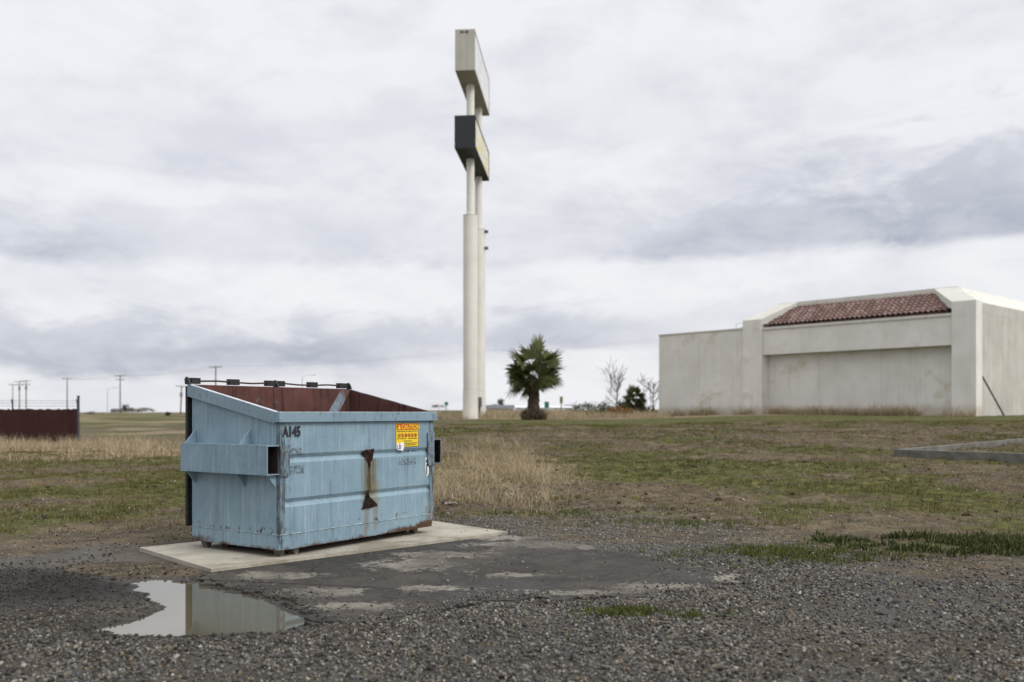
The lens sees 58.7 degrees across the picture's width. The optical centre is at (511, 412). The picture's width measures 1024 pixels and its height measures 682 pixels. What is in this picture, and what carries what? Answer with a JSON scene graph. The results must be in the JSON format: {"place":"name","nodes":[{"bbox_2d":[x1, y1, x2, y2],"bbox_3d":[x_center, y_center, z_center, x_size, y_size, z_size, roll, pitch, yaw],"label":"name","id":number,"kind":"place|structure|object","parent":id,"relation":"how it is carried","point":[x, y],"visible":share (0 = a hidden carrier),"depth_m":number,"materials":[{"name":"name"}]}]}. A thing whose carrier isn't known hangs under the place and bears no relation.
{"place":"outdoors","nodes":[
{"label":"outdoors","id":0,"kind":"place"},
{"bbox_2d":[0,410,1023,681],"bbox_3d":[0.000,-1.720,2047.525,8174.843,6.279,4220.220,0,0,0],"label":"ground","id":1,"kind":"structure","parent":0,"point":[156,426],"depth_m":8.49,"materials":[{"name":"soil"}]},
{"bbox_2d":[14,381,20,408],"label":"utility pole","id":2,"kind":"object","parent":1,"relation":"on","point":[19,388],"visible":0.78,"depth_m":299.87,"materials":[{"name":"brown wood"}]},
{"bbox_2d":[22,380,29,408],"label":"utility pole","id":3,"kind":"object","parent":1,"relation":"on","point":[26,384],"visible":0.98,"depth_m":295.93,"materials":[{"name":"brown wood"}]},
{"bbox_2d":[0,399,76,441],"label":"fence","id":4,"kind":"object","parent":1,"relation":"on","point":[51,423],"visible":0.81,"depth_m":42.00,"materials":[{"name":"metal"}]},
{"bbox_2d":[65,378,68,408],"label":"utility pole","id":5,"kind":"object","parent":1,"relation":"on","point":[67,392],"visible":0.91,"depth_m":299.94,"materials":[{"name":"brown wood"}]},
{"bbox_2d":[77,396,79,440],"bbox_3d":[-19.764,0.391,41.500,0.140,2.291,0.140,0,0,0],"label":"gate post","id":6,"kind":"object","parent":1,"relation":"on","point":[78,415],"visible":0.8,"depth_m":41.45,"materials":[{"name":"metal"}]},
{"bbox_2d":[0,431,184,462],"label":"dry grass","id":7,"kind":"structure","parent":1,"relation":"on","point":[106,445],"depth_m":29.95,"materials":[{"name":"beige plant"}]},
{"bbox_2d":[110,408,129,412],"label":"building","id":8,"kind":"structure","parent":1,"relation":"on","point":[114,410],"depth_m":420.00,"materials":[{"name":"grey glass"}]},
{"bbox_2d":[116,375,123,412],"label":"utility pole","id":9,"kind":"object","parent":1,"relation":"on","point":[120,379],"visible":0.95,"depth_m":265.92,"materials":[{"name":"brown wood"}]},
{"bbox_2d":[121,404,128,412],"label":"tree","id":10,"kind":"object","parent":1,"relation":"on","point":[124,407],"visible":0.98,"depth_m":399.62,"materials":[{"name":"green plant"}]},
{"bbox_2d":[130,409,146,412],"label":"building","id":11,"kind":"structure","parent":1,"relation":"on","point":[141,410],"depth_m":430.00,"materials":[{"name":"grey glass"}]},
{"bbox_2d":[176,385,184,413],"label":"utility pole","id":12,"kind":"object","parent":1,"relation":"on","point":[181,393],"visible":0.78,"depth_m":239.87,"materials":[{"name":"brown wood"}]},
{"bbox_2d":[93,579,307,635],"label":"puddle","id":13,"kind":"object","parent":1,"relation":"on","point":[192,608],"visible":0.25,"depth_m":5.18,"materials":[{"name":"liquid"}]},
{"bbox_2d":[140,521,507,571],"bbox_3d":[-1.551,1.165,7.973,2.950,0.110,1.389,0,0,-44],"label":"concrete pad","id":14,"kind":"object","parent":1,"relation":"on","point":[215,557],"visible":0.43,"depth_m":7.37,"materials":[{"name":"beige concrete"}]},
{"bbox_2d":[181,377,440,556],"bbox_3d":[-1.706,0.408,7.988,1.170,1.404,2.080,0,0,34],"label":"dumpster","id":15,"kind":"object","parent":14,"relation":"on","point":[279,468],"visible":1,"depth_m":7.41,"materials":[{"name":"blue paint"}]},
{"bbox_2d":[198,532,740,623],"bbox_3d":[-0.396,1.161,6.487,3.234,0.057,3.021,0,0,-37],"label":"asphalt apron","id":16,"kind":"object","parent":1,"relation":"on","point":[359,571],"visible":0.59,"depth_m":6.28,"materials":[{"name":"grey asphalt"}]},
{"bbox_2d":[455,29,489,418],"bbox_3d":[-2.256,-10.055,53.850,1.200,21.964,7.772,0,0,5],"label":"pylon sign","id":17,"kind":"object","parent":1,"relation":"on","point":[471,149],"visible":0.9,"depth_m":51.96,"materials":[{"name":"white metal"}]},
{"bbox_2d":[486,405,514,409],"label":"building","id":18,"kind":"structure","parent":1,"relation":"on","point":[503,407],"depth_m":331.36,"materials":[{"name":"grey glass"}]},
{"bbox_2d":[497,397,504,404],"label":"tree","id":19,"kind":"object","parent":1,"relation":"on","point":[500,402],"visible":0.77,"depth_m":349.51,"materials":[{"name":"green plant"}]},
{"bbox_2d":[0,426,1023,681],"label":"gravel","id":20,"kind":"structure","parent":1,"relation":"on","point":[742,602],"depth_m":4.74,"materials":[{"name":"grey gravel"}]},
{"bbox_2d":[0,419,1023,533],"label":"short grass","id":21,"kind":"structure","parent":1,"relation":"on","point":[130,486],"depth_m":15.94,"materials":[{"name":"green plant"}]},
{"bbox_2d":[0,419,1023,519],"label":"soil clods","id":22,"kind":"object","parent":1,"relation":"on","point":[619,502],"visible":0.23,"depth_m":16.14,"materials":[{"name":"brown soil"}]},
{"bbox_2d":[434,427,597,520],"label":"dry grass","id":23,"kind":"structure","parent":1,"relation":"on","point":[525,469],"depth_m":13.49,"materials":[{"name":"beige plant"}]},
{"bbox_2d":[515,406,526,409],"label":"building","id":24,"kind":"structure","parent":1,"relation":"on","point":[520,407],"depth_m":380.00,"materials":[{"name":"white glass"}]},
{"bbox_2d":[505,333,567,419],"bbox_3d":[1.212,-1.824,47.006,3.377,4.680,3.352,0,0,0],"label":"palm tree","id":25,"kind":"object","parent":1,"relation":"on","point":[546,364],"visible":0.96,"depth_m":46.70,"materials":[{"name":"green plant"}]},
{"bbox_2d":[544,401,548,409],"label":"road sign","id":26,"kind":"object","parent":1,"relation":"on","point":[546,405],"visible":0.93,"depth_m":89.97,"materials":[{"name":"metal"}]},
{"bbox_2d":[540,406,573,409],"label":"building","id":27,"kind":"structure","parent":1,"relation":"on","point":[559,407],"depth_m":400.59,"materials":[{"name":"white glass"}]},
{"bbox_2d":[570,401,605,413],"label":"shrub","id":28,"kind":"object","parent":1,"relation":"on","point":[588,406],"visible":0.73,"depth_m":69.65,"materials":[{"name":"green plant"}]},
{"bbox_2d":[598,399,616,415],"bbox_3d":[6.376,-0.272,59.938,1.496,1.244,1.360,0,0,40],"label":"shrub","id":29,"kind":"object","parent":1,"relation":"on","point":[604,407],"visible":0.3,"depth_m":59.94,"materials":[{"name":"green plant"}]},
{"bbox_2d":[600,359,626,406],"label":"bare tree","id":30,"kind":"object","parent":1,"relation":"on","point":[617,389],"visible":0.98,"depth_m":65.93,"materials":[{"name":"grey plant"}]},
{"bbox_2d":[613,398,625,408],"bbox_3d":[7.913,-0.344,63.987,1.594,1.366,1.596,0,0,-38],"label":"shrub","id":31,"kind":"object","parent":1,"relation":"on","point":[618,403],"visible":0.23,"depth_m":63.78,"materials":[{"name":"green plant"}]},
{"bbox_2d":[606,405,636,415],"bbox_3d":[6.866,-0.078,56.924,2.306,0.910,1.736,0,0,0],"label":"shrub","id":32,"kind":"object","parent":1,"relation":"on","point":[615,409],"visible":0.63,"depth_m":56.71,"materials":[{"name":"brown plant"}]},
{"bbox_2d":[620,385,647,415],"bbox_3d":[8.308,-0.705,62.028,2.054,2.551,2.085,0,0,0],"label":"shrub","id":33,"kind":"object","parent":1,"relation":"on","point":[641,400],"visible":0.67,"depth_m":61.79,"materials":[{"name":"green plant"}]},
{"bbox_2d":[630,405,657,413],"bbox_3d":[8.872,-0.085,59.913,2.498,0.909,1.591,0,0,0],"label":"shrub","id":34,"kind":"object","parent":1,"relation":"on","point":[644,408],"visible":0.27,"depth_m":59.77,"materials":[{"name":"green plant"}]},
{"bbox_2d":[638,374,658,410],"bbox_3d":[9.979,-1.531,64.067,2.530,3.761,1.832,0,0,28],"label":"bare tree","id":35,"kind":"object","parent":1,"relation":"on","point":[648,388],"visible":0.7,"depth_m":64.03,"materials":[{"name":"grey plant"}]},
{"bbox_2d":[662,400,984,416],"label":"dry grass","id":36,"kind":"structure","parent":1,"relation":"on","point":[883,411],"depth_m":48.66,"materials":[{"name":"beige plant"}]},
{"bbox_2d":[658,286,1023,415],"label":"building","id":37,"kind":"structure","parent":1,"relation":"on","point":[932,350],"depth_m":49.12,"materials":[{"name":"paint"}]},
{"bbox_2d":[801,526,1023,560],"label":"weed strip","id":38,"kind":"object","parent":1,"relation":"on","point":[983,542],"visible":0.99,"depth_m":7.68,"materials":[{"name":"green plant"}]},
{"bbox_2d":[894,438,1023,463],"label":"concrete foundation","id":39,"kind":"object","parent":1,"relation":"on","point":[932,452],"visible":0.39,"depth_m":17.95,"materials":[{"name":"grey concrete"}]},
{"bbox_2d":[982,376,1004,415],"bbox_3d":[23.650,-0.802,44.751,1.048,2.010,0.090,0,0,23],"label":"leaning pipe","id":40,"kind":"object","parent":1,"relation":"on","point":[993,396],"visible":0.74,"depth_m":44.72,"materials":[{"name":"grey metal"}]},
{"bbox_2d":[0,0,1023,411],"label":"sky","id":41,"kind":"structure","parent":0,"point":[242,187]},
{"bbox_2d":[431,407,678,418],"bbox_3d":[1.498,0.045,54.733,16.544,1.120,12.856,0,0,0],"label":"dry grass","id":42,"kind":"structure","parent":0,"point":[499,414],"depth_m":53.47,"materials":[{"name":"beige plant"}]},
{"bbox_2d":[432,488,1007,618],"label":"fresh grass","id":43,"kind":"structure","parent":0,"point":[647,609],"depth_m":7.38,"materials":[{"name":"green plant"}]}
]}

